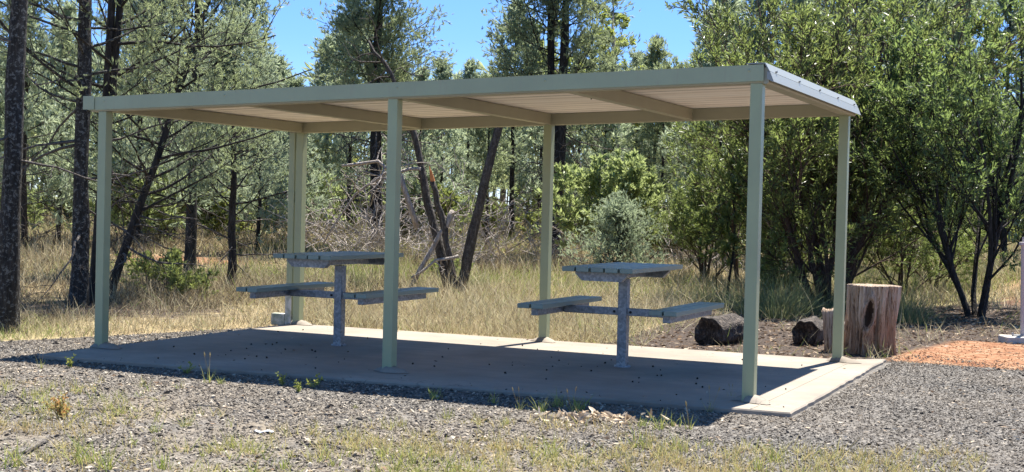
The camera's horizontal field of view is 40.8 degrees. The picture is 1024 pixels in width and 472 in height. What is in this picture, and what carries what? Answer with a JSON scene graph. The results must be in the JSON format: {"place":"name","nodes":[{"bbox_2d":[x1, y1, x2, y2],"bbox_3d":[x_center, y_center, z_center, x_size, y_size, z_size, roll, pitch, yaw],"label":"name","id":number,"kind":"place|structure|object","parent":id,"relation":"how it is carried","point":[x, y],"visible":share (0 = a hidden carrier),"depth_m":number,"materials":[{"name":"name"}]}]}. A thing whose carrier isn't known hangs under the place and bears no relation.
{"place":"outdoors","nodes":[
{"label":"outdoors","id":0,"kind":"place"},
{"bbox_2d":[0,208,1020,358],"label":"dry grass","id":1,"kind":"structure","parent":0,"point":[502,295],"depth_m":21.04,"materials":[{"name":"plant"}]},
{"bbox_2d":[0,198,1023,471],"bbox_3d":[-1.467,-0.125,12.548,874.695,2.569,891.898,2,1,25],"label":"ground","id":2,"kind":"structure","parent":0,"point":[992,356],"depth_m":9.62,"materials":[{"name":"gravel"}]},
{"bbox_2d":[1,433,35,469],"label":"grass tuft","id":3,"kind":"object","parent":2,"relation":"on","point":[18,456],"visible":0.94,"depth_m":7.19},
{"bbox_2d":[20,188,45,229],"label":"understorey shrub","id":4,"kind":"object","parent":2,"relation":"on","point":[31,218],"visible":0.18,"depth_m":39.50,"materials":[{"name":"green plant"}]},
{"bbox_2d":[0,0,96,250],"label":"woodland pine","id":5,"kind":"object","parent":2,"relation":"on","point":[50,185],"visible":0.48,"depth_m":29.95,"materials":[{"name":"green plant"}]},
{"bbox_2d":[42,391,72,418],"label":"dry weed","id":6,"kind":"object","parent":2,"relation":"on","point":[62,411],"visible":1,"depth_m":8.80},
{"bbox_2d":[0,0,135,333],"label":"cypress pine","id":7,"kind":"object","parent":2,"relation":"on","point":[10,204],"visible":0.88,"depth_m":14.12,"materials":[{"name":"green plant"}]},
{"bbox_2d":[26,0,120,243],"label":"woodland pine","id":8,"kind":"object","parent":2,"relation":"on","point":[69,13],"visible":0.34,"depth_m":33.75,"materials":[{"name":"green plant"}]},
{"bbox_2d":[28,168,128,223],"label":"understorey shrub","id":9,"kind":"object","parent":2,"relation":"on","point":[67,215],"visible":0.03,"depth_m":45.35,"materials":[{"name":"green plant"}]},
{"bbox_2d":[58,424,108,465],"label":"grass tuft","id":10,"kind":"object","parent":2,"relation":"on","point":[77,454],"visible":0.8,"depth_m":7.33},
{"bbox_2d":[45,43,137,231],"bbox_3d":[-11.393,-2.603,37.958,2.225,5.618,2.580,2,1,32],"label":"woodland pine","id":11,"kind":"object","parent":2,"relation":"on","point":[96,78],"visible":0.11,"depth_m":37.76,"materials":[{"name":"green plant"}]},
{"bbox_2d":[84,441,127,471],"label":"grass tuft","id":12,"kind":"object","parent":2,"relation":"on","point":[109,465],"visible":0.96,"depth_m":7.17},
{"bbox_2d":[70,159,174,246],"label":"understorey shrub","id":13,"kind":"object","parent":2,"relation":"on","point":[117,210],"visible":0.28,"depth_m":33.12,"materials":[{"name":"green plant"}]},
{"bbox_2d":[44,0,206,248],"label":"woodland pine","id":14,"kind":"object","parent":2,"relation":"on","point":[117,145],"visible":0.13,"depth_m":32.84,"materials":[{"name":"green plant"}]},
{"bbox_2d":[0,0,270,313],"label":"cypress pine","id":15,"kind":"object","parent":2,"relation":"on","point":[79,277],"visible":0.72,"depth_m":17.83,"materials":[{"name":"green plant"}]},
{"bbox_2d":[0,0,294,303],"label":"cypress pine","id":16,"kind":"object","parent":2,"relation":"on","point":[112,49],"visible":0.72,"depth_m":18.42,"materials":[{"name":"green plant"}]},
{"bbox_2d":[111,171,186,242],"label":"understorey shrub","id":17,"kind":"object","parent":2,"relation":"on","point":[168,222],"visible":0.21,"depth_m":34.08,"materials":[{"name":"green plant"}]},
{"bbox_2d":[114,246,186,293],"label":"scrub bush","id":18,"kind":"object","parent":2,"relation":"on","point":[175,255],"visible":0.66,"depth_m":20.35,"materials":[{"name":"green plant"}]},
{"bbox_2d":[133,48,217,241],"bbox_3d":[-8.832,-2.285,35.999,2.409,5.244,2.076,2,1,10],"label":"woodland pine","id":19,"kind":"object","parent":2,"relation":"on","point":[203,200],"visible":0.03,"depth_m":35.97,"materials":[{"name":"green plant"}]},
{"bbox_2d":[67,0,289,274],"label":"cypress pine","id":20,"kind":"object","parent":2,"relation":"on","point":[191,210],"visible":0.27,"depth_m":25.41,"materials":[{"name":"green plant"}]},
{"bbox_2d":[30,0,332,297],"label":"cypress pine","id":21,"kind":"object","parent":2,"relation":"on","point":[141,207],"visible":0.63,"depth_m":20.00,"materials":[{"name":"green plant"}]},
{"bbox_2d":[164,263,220,302],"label":"scrub bush","id":22,"kind":"object","parent":2,"relation":"on","point":[176,280],"visible":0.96,"depth_m":18.86,"materials":[{"name":"green plant"}]},
{"bbox_2d":[181,180,273,240],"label":"understorey shrub","id":23,"kind":"object","parent":2,"relation":"on","point":[221,213],"visible":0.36,"depth_m":37.07,"materials":[{"name":"green plant"}]},
{"bbox_2d":[200,0,288,235],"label":"woodland pine","id":24,"kind":"object","parent":2,"relation":"on","point":[262,3],"visible":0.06,"depth_m":39.72,"materials":[{"name":"green plant"}]},
{"bbox_2d":[214,52,288,253],"bbox_3d":[-5.929,-1.928,32.998,2.133,5.043,2.617,2,1,11],"label":"woodland pine","id":25,"kind":"object","parent":2,"relation":"on","point":[258,215],"visible":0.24,"depth_m":32.82,"materials":[{"name":"green plant"}]},
{"bbox_2d":[161,7,343,283],"bbox_3d":[-4.377,-1.368,22.988,2.984,4.743,2.579,1,1,-30],"label":"cypress pine","id":26,"kind":"object","parent":2,"relation":"on","point":[232,220],"visible":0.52,"depth_m":22.36,"materials":[{"name":"green plant"}]},
{"bbox_2d":[230,54,317,236],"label":"woodland pine","id":27,"kind":"object","parent":2,"relation":"on","point":[285,71],"visible":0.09,"depth_m":41.79,"materials":[{"name":"green plant"}]},
{"bbox_2d":[239,176,334,244],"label":"dead shrub","id":28,"kind":"object","parent":2,"relation":"on","point":[276,232],"visible":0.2,"depth_m":36.20,"materials":[{"name":"plant"}]},
{"bbox_2d":[252,72,340,243],"bbox_3d":[-5.648,-1.934,35.870,2.493,4.803,2.032,1,1,-18],"label":"woodland pine","id":29,"kind":"object","parent":2,"relation":"on","point":[299,82],"visible":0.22,"depth_m":35.83,"materials":[{"name":"green plant"}]},
{"bbox_2d":[283,171,352,235],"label":"understorey shrub","id":30,"kind":"object","parent":2,"relation":"on","point":[326,187],"visible":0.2,"depth_m":40.26,"materials":[{"name":"green plant"}]},
{"bbox_2d":[287,29,369,225],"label":"woodland pine","id":31,"kind":"object","parent":2,"relation":"on","point":[327,43],"visible":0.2,"depth_m":49.59,"materials":[{"name":"green plant"}]},
{"bbox_2d":[307,11,386,232],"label":"woodland pine","id":32,"kind":"object","parent":2,"relation":"on","point":[325,142],"visible":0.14,"depth_m":43.48,"materials":[{"name":"green plant"}]},
{"bbox_2d":[324,181,369,226],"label":"understorey shrub","id":33,"kind":"object","parent":2,"relation":"on","point":[352,214],"visible":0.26,"depth_m":45.18,"materials":[{"name":"green plant"}]},
{"bbox_2d":[266,165,430,255],"bbox_3d":[-3.806,-0.139,30.371,3.361,3.038,5.372,0,2,-45],"label":"dead shrub","id":34,"kind":"object","parent":2,"relation":"on","point":[344,242],"visible":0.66,"depth_m":29.65,"materials":[{"name":"plant"}]},
{"bbox_2d":[325,268,383,291],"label":"grass tussock","id":35,"kind":"object","parent":2,"relation":"on","point":[361,279],"depth_m":21.99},
{"bbox_2d":[342,15,401,217],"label":"woodland pine","id":36,"kind":"object","parent":2,"relation":"on","point":[382,144],"visible":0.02,"depth_m":49.64,"materials":[{"name":"green plant"}]},
{"bbox_2d":[308,163,439,251],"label":"dead shrub","id":37,"kind":"object","parent":2,"relation":"on","point":[369,225],"visible":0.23,"depth_m":33.05,"materials":[{"name":"plant"}]},
{"bbox_2d":[300,0,458,250],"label":"cypress pine","id":38,"kind":"object","parent":2,"relation":"on","point":[355,8],"visible":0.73,"depth_m":34.63,"materials":[{"name":"green plant"}]},
{"bbox_2d":[367,179,432,238],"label":"understorey shrub","id":39,"kind":"object","parent":2,"relation":"on","point":[412,191],"visible":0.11,"depth_m":39.86,"materials":[{"name":"green plant"}]},
{"bbox_2d":[323,12,502,291],"bbox_3d":[-1.192,-1.272,22.648,3.639,4.666,2.401,2,1,25],"label":"dead tree","id":40,"kind":"object","parent":2,"relation":"on","point":[440,245],"visible":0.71,"depth_m":22.60,"materials":[{"name":"wood"}]},
{"bbox_2d":[305,149,521,259],"bbox_3d":[-2.408,-0.235,30.644,6.191,3.501,3.874,2,1,27],"label":"dead shrub","id":41,"kind":"object","parent":2,"relation":"on","point":[375,228],"visible":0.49,"depth_m":30.56,"materials":[{"name":"plant"}]},
{"bbox_2d":[384,179,470,238],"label":"understorey shrub","id":42,"kind":"object","parent":2,"relation":"on","point":[448,201],"visible":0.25,"depth_m":39.98,"materials":[{"name":"green plant"}]},
{"bbox_2d":[401,65,454,240],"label":"woodland pine","id":43,"kind":"object","parent":2,"relation":"on","point":[424,76],"visible":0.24,"depth_m":39.80,"materials":[{"name":"green plant"}]},
{"bbox_2d":[404,55,477,229],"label":"woodland pine","id":44,"kind":"object","parent":2,"relation":"on","point":[442,72],"visible":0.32,"depth_m":45.82,"materials":[{"name":"green plant"}]},
{"bbox_2d":[429,257,473,276],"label":"scrub bush","id":45,"kind":"object","parent":2,"relation":"on","point":[437,267],"visible":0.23,"depth_m":25.50,"materials":[{"name":"green plant"}]},
{"bbox_2d":[445,192,471,231],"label":"understorey shrub","id":46,"kind":"object","parent":2,"relation":"on","point":[467,202],"visible":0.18,"depth_m":46.05,"materials":[{"name":"green plant"}]},
{"bbox_2d":[400,156,522,272],"bbox_3d":[-1.181,-0.275,29.051,2.550,2.821,4.640,1,1,-6],"label":"dead shrub","id":47,"kind":"object","parent":2,"relation":"on","point":[453,237],"visible":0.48,"depth_m":28.57,"materials":[{"name":"plant"}]},
{"bbox_2d":[38,324,885,416],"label":"concrete slab","id":48,"kind":"structure","parent":2,"relation":"on","point":[464,362],"depth_m":11.82,"materials":[{"name":"concrete"}]},
{"bbox_2d":[236,251,438,345],"bbox_3d":[-1.656,0.609,13.229,1.410,0.885,1.400,2,1,25],"label":"picnic table","id":49,"kind":"object","parent":48,"relation":"on","point":[340,261],"visible":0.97,"depth_m":13.18,"materials":[{"name":"grey metal"}]},
{"bbox_2d":[83,62,860,404],"bbox_3d":[-0.354,-0.120,12.678,6.575,2.469,3.437,2,1,25],"label":"picnic shelter","id":50,"kind":"object","parent":48,"relation":"on","point":[755,94],"visible":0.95,"depth_m":12.40,"materials":[{"name":"green paint"}]},
{"bbox_2d":[517,262,723,367],"bbox_3d":[0.974,0.699,12.018,1.410,0.885,1.400,2,1,25],"label":"picnic table","id":51,"kind":"object","parent":48,"relation":"on","point":[620,273],"visible":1,"depth_m":11.97,"materials":[{"name":"grey metal"}]},
{"bbox_2d":[439,56,499,212],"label":"woodland pine","id":52,"kind":"object","parent":2,"relation":"on","point":[471,67],"visible":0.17,"depth_m":53.78,"materials":[{"name":"green plant"}]},
{"bbox_2d":[458,71,524,247],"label":"woodland pine","id":53,"kind":"object","parent":2,"relation":"on","point":[479,134],"visible":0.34,"depth_m":37.88,"materials":[{"name":"green plant"}]},
{"bbox_2d":[0,376,987,471],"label":"turf grass","id":54,"kind":"structure","parent":2,"relation":"on","point":[500,448],"depth_m":7.90,"materials":[{"name":"plant"}]},
{"bbox_2d":[400,147,594,267],"bbox_3d":[-0.199,-0.371,29.676,5.089,3.094,2.797,2,1,15],"label":"dead shrub","id":55,"kind":"object","parent":2,"relation":"on","point":[498,234],"visible":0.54,"depth_m":29.86,"materials":[{"name":"plant"}]},
{"bbox_2d":[479,196,524,233],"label":"understorey shrub","id":56,"kind":"object","parent":2,"relation":"on","point":[493,206],"visible":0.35,"depth_m":45.47,"materials":[{"name":"green plant"}]},
{"bbox_2d":[458,0,546,237],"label":"woodland pine","id":57,"kind":"object","parent":2,"relation":"on","point":[514,136],"visible":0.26,"depth_m":43.80,"materials":[{"name":"green plant"}]},
{"bbox_2d":[0,301,1023,471],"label":"leaf litter","id":58,"kind":"object","parent":2,"relation":"on","point":[777,353],"visible":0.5,"depth_m":14.06,"materials":[{"name":"plant"}]},
{"bbox_2d":[1,52,1023,211],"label":"woodland","id":59,"kind":"object","parent":2,"relation":"on","point":[309,78],"depth_m":72.98,"materials":[{"name":"plant"}]},
{"bbox_2d":[508,182,537,225],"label":"understorey shrub","id":60,"kind":"object","parent":2,"relation":"on","point":[533,202],"visible":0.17,"depth_m":55.42,"materials":[{"name":"green plant"}]},
{"bbox_2d":[507,43,581,221],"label":"woodland pine","id":61,"kind":"object","parent":2,"relation":"on","point":[540,168],"visible":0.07,"depth_m":53.61,"materials":[{"name":"green plant"}]},
{"bbox_2d":[519,207,569,238],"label":"understorey shrub","id":62,"kind":"object","parent":2,"relation":"on","point":[530,219],"visible":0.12,"depth_m":42.19,"materials":[{"name":"green plant"}]},
{"bbox_2d":[531,430,569,459],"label":"grass tuft","id":63,"kind":"object","parent":2,"relation":"on","point":[554,450],"visible":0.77,"depth_m":7.87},
{"bbox_2d":[512,185,601,260],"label":"dead shrub","id":64,"kind":"object","parent":2,"relation":"on","point":[538,246],"visible":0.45,"depth_m":32.79,"materials":[{"name":"plant"}]},
{"bbox_2d":[477,0,650,256],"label":"cypress pine","id":65,"kind":"object","parent":2,"relation":"on","point":[588,39],"visible":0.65,"depth_m":34.80,"materials":[{"name":"green plant"}]},
{"bbox_2d":[523,0,636,167],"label":"eucalypt","id":66,"kind":"object","parent":2,"relation":"on","point":[622,18],"visible":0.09,"depth_m":51.83,"materials":[{"name":"green plant"}]},
{"bbox_2d":[502,406,669,424],"bbox_3d":[0.484,1.191,9.221,1.070,0.125,0.431,1,1,-9],"label":"leaf pile","id":67,"kind":"object","parent":2,"relation":"on","point":[581,416],"visible":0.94,"depth_m":9.19,"materials":[{"name":"plant"}]},
{"bbox_2d":[563,52,609,234],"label":"woodland pine","id":68,"kind":"object","parent":2,"relation":"on","point":[569,160],"visible":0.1,"depth_m":45.53,"materials":[{"name":"green plant"}]},
{"bbox_2d":[529,19,654,205],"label":"eucalypt","id":69,"kind":"object","parent":2,"relation":"on","point":[611,33],"visible":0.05,"depth_m":45.97,"materials":[{"name":"green plant"}]},
{"bbox_2d":[534,148,672,262],"bbox_3d":[1.925,-0.466,28.872,2.653,2.803,2.731,2,1,25],"label":"sapling","id":70,"kind":"object","parent":2,"relation":"on","point":[596,178],"visible":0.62,"depth_m":28.59,"materials":[{"name":"green plant"}]},
{"bbox_2d":[564,52,652,244],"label":"woodland pine","id":71,"kind":"object","parent":2,"relation":"on","point":[613,134],"visible":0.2,"depth_m":41.80,"materials":[{"name":"green plant"}]},
{"bbox_2d":[557,183,676,284],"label":"young cypress","id":72,"kind":"object","parent":2,"relation":"on","point":[621,215],"visible":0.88,"depth_m":25.28,"materials":[{"name":"green plant"}]},
{"bbox_2d":[614,48,661,185],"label":"woodland pine","id":73,"kind":"object","parent":2,"relation":"on","point":[636,56],"visible":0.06,"depth_m":51.70,"materials":[{"name":"green plant"}]},
{"bbox_2d":[620,422,655,448],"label":"grass tuft","id":74,"kind":"object","parent":2,"relation":"on","point":[639,444],"visible":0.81,"depth_m":8.26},
{"bbox_2d":[616,34,682,248],"bbox_3d":[3.990,-2.715,39.877,2.123,6.492,2.068,1,1,-6],"label":"woodland pine","id":75,"kind":"object","parent":2,"relation":"on","point":[656,55],"visible":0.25,"depth_m":39.75,"materials":[{"name":"green plant"}]},
{"bbox_2d":[626,61,694,242],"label":"woodland pine","id":76,"kind":"object","parent":2,"relation":"on","point":[649,160],"visible":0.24,"depth_m":38.93,"materials":[{"name":"green plant"}]},
{"bbox_2d":[642,213,697,255],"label":"understorey shrub","id":77,"kind":"object","parent":2,"relation":"on","point":[657,243],"visible":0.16,"depth_m":35.79,"materials":[{"name":"green plant"}]},
{"bbox_2d":[609,192,745,274],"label":"dead shrub","id":78,"kind":"object","parent":2,"relation":"on","point":[675,256],"visible":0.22,"depth_m":28.75,"materials":[{"name":"plant"}]},
{"bbox_2d":[652,10,727,182],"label":"woodland pine","id":79,"kind":"object","parent":2,"relation":"on","point":[699,40],"visible":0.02,"depth_m":54.98,"materials":[{"name":"green plant"}]},
{"bbox_2d":[659,59,726,195],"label":"woodland pine","id":80,"kind":"object","parent":2,"relation":"on","point":[685,125],"visible":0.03,"depth_m":42.73,"materials":[{"name":"green plant"}]},
{"bbox_2d":[656,0,748,258],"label":"woodland pine","id":81,"kind":"object","parent":2,"relation":"on","point":[735,4],"visible":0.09,"depth_m":35.85,"materials":[{"name":"green plant"}]},
{"bbox_2d":[667,275,743,309],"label":"grass tussock","id":82,"kind":"object","parent":2,"relation":"on","point":[708,297],"depth_m":20.50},
{"bbox_2d":[646,156,765,278],"bbox_3d":[3.954,-0.289,27.034,2.868,2.628,2.154,1,1,-17],"label":"leafy bush","id":83,"kind":"object","parent":2,"relation":"on","point":[691,241],"visible":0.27,"depth_m":26.63,"materials":[{"name":"green plant"}]},
{"bbox_2d":[679,158,746,297],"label":"sapling","id":84,"kind":"object","parent":2,"relation":"on","point":[724,247],"visible":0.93,"depth_m":22.24,"materials":[{"name":"green plant"}]},
{"bbox_2d":[694,313,743,344],"bbox_3d":[2.283,1.032,15.021,0.352,0.360,0.682,2,1,37],"label":"charred log","id":85,"kind":"object","parent":2,"relation":"on","point":[712,330],"visible":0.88,"depth_m":14.85,"materials":[{"name":"wood"}]},
{"bbox_2d":[673,0,787,253],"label":"woodland pine","id":86,"kind":"object","parent":2,"relation":"on","point":[755,6],"visible":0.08,"depth_m":33.74,"materials":[{"name":"green plant"}]},
{"bbox_2d":[659,120,819,280],"bbox_3d":[4.514,-1.005,26.143,3.159,4.239,4.205,2,1,25],"label":"leafy bush","id":87,"kind":"object","parent":2,"relation":"on","point":[704,163],"visible":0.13,"depth_m":25.88,"materials":[{"name":"green plant"}]},
{"bbox_2d":[702,268,814,317],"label":"grass tussock","id":88,"kind":"object","parent":2,"relation":"on","point":[740,307],"depth_m":19.44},
{"bbox_2d":[715,259,833,320],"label":"grass tussock","id":89,"kind":"object","parent":2,"relation":"on","point":[780,313],"depth_m":18.91,"materials":[{"name":"plant"}]},
{"bbox_2d":[732,194,834,287],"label":"leafy bush","id":90,"kind":"object","parent":2,"relation":"on","point":[804,255],"visible":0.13,"depth_m":24.19,"materials":[{"name":"green plant"}]},
{"bbox_2d":[760,262,809,296],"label":"scrub bush","id":91,"kind":"object","parent":2,"relation":"on","point":[784,276],"visible":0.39,"depth_m":22.20,"materials":[{"name":"green plant"}]},
{"bbox_2d":[743,269,833,315],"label":"grass tussock","id":92,"kind":"object","parent":2,"relation":"on","point":[813,309],"depth_m":19.95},
{"bbox_2d":[729,0,875,260],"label":"woodland pine","id":93,"kind":"object","parent":2,"relation":"on","point":[801,2],"visible":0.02,"depth_m":32.60,"materials":[{"name":"green plant"}]},
{"bbox_2d":[791,316,823,345],"bbox_3d":[3.309,1.064,15.288,0.332,0.328,0.614,2,1,25],"label":"charred log","id":94,"kind":"object","parent":2,"relation":"on","point":[802,328],"visible":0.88,"depth_m":15.08,"materials":[{"name":"wood"}]},
{"bbox_2d":[664,0,1023,306],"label":"leafy bush","id":95,"kind":"object","parent":2,"relation":"on","point":[802,162],"visible":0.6,"depth_m":20.95,"materials":[{"name":"green plant"}]},
{"bbox_2d":[821,284,901,355],"bbox_3d":[3.672,0.888,14.341,0.749,0.773,0.610,1,1,-28],"label":"tree stump","id":96,"kind":"object","parent":2,"relation":"on","point":[871,309],"visible":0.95,"depth_m":14.18,"materials":[{"name":"brown wood"}]},
{"bbox_2d":[828,0,909,270],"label":"woodland pine","id":97,"kind":"object","parent":2,"relation":"on","point":[865,2],"visible":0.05,"depth_m":30.66,"materials":[{"name":"green plant"}]},
{"bbox_2d":[816,270,937,312],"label":"grass tussock","id":98,"kind":"object","parent":2,"relation":"on","point":[855,283],"depth_m":20.18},
{"bbox_2d":[845,275,948,320],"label":"grass tussock","id":99,"kind":"object","parent":2,"relation":"on","point":[908,298],"depth_m":19.16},
{"bbox_2d":[867,0,964,274],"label":"woodland pine","id":100,"kind":"object","parent":2,"relation":"on","point":[922,6],"visible":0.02,"depth_m":29.53,"materials":[{"name":"green plant"}]},
{"bbox_2d":[856,197,983,296],"bbox_3d":[6.771,0.128,23.452,2.313,2.119,1.737,2,1,33],"label":"leafy bush","id":101,"kind":"object","parent":2,"relation":"on","point":[883,252],"visible":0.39,"depth_m":23.33,"materials":[{"name":"green plant"}]},
{"bbox_2d":[823,0,1023,316],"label":"leafy bush","id":102,"kind":"object","parent":2,"relation":"on","point":[967,188],"visible":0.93,"depth_m":19.75,"materials":[{"name":"green plant"}]},
{"bbox_2d":[896,277,961,325],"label":"grass tussock","id":103,"kind":"object","parent":2,"relation":"on","point":[909,310],"depth_m":18.57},
{"bbox_2d":[870,184,1008,289],"bbox_3d":[7.680,0.028,25.085,1.807,2.204,2.405,1,1,-34],"label":"leafy bush","id":104,"kind":"object","parent":2,"relation":"on","point":[962,239],"visible":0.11,"depth_m":24.81,"materials":[{"name":"green plant"}]},
{"bbox_2d":[884,340,1023,370],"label":"soil crumbs","id":105,"kind":"object","parent":2,"relation":"on","point":[903,354],"visible":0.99,"depth_m":14.28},
{"bbox_2d":[896,0,1023,271],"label":"woodland pine","id":106,"kind":"object","parent":2,"relation":"on","point":[957,33],"visible":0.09,"depth_m":29.70,"materials":[{"name":"green plant"}]},
{"bbox_2d":[954,0,1023,264],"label":"woodland pine","id":107,"kind":"object","parent":2,"relation":"on","point":[1011,28],"visible":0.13,"depth_m":28.79,"materials":[{"name":"green plant"}]},
{"bbox_2d":[998,237,1023,343],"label":"sign post","id":108,"kind":"object","parent":2,"relation":"on","point":[1015,338],"visible":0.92,"depth_m":15.97,"materials":[{"name":"metal"}]},
{"bbox_2d":[0,323,1023,471],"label":"gravel","id":109,"kind":"structure","parent":0,"point":[85,344],"depth_m":9.28,"materials":[{"name":"gravel"}]},
{"bbox_2d":[0,0,1023,216],"label":"sky","id":110,"kind":"structure","parent":0,"point":[292,30],"materials":[{"name":"blue"}]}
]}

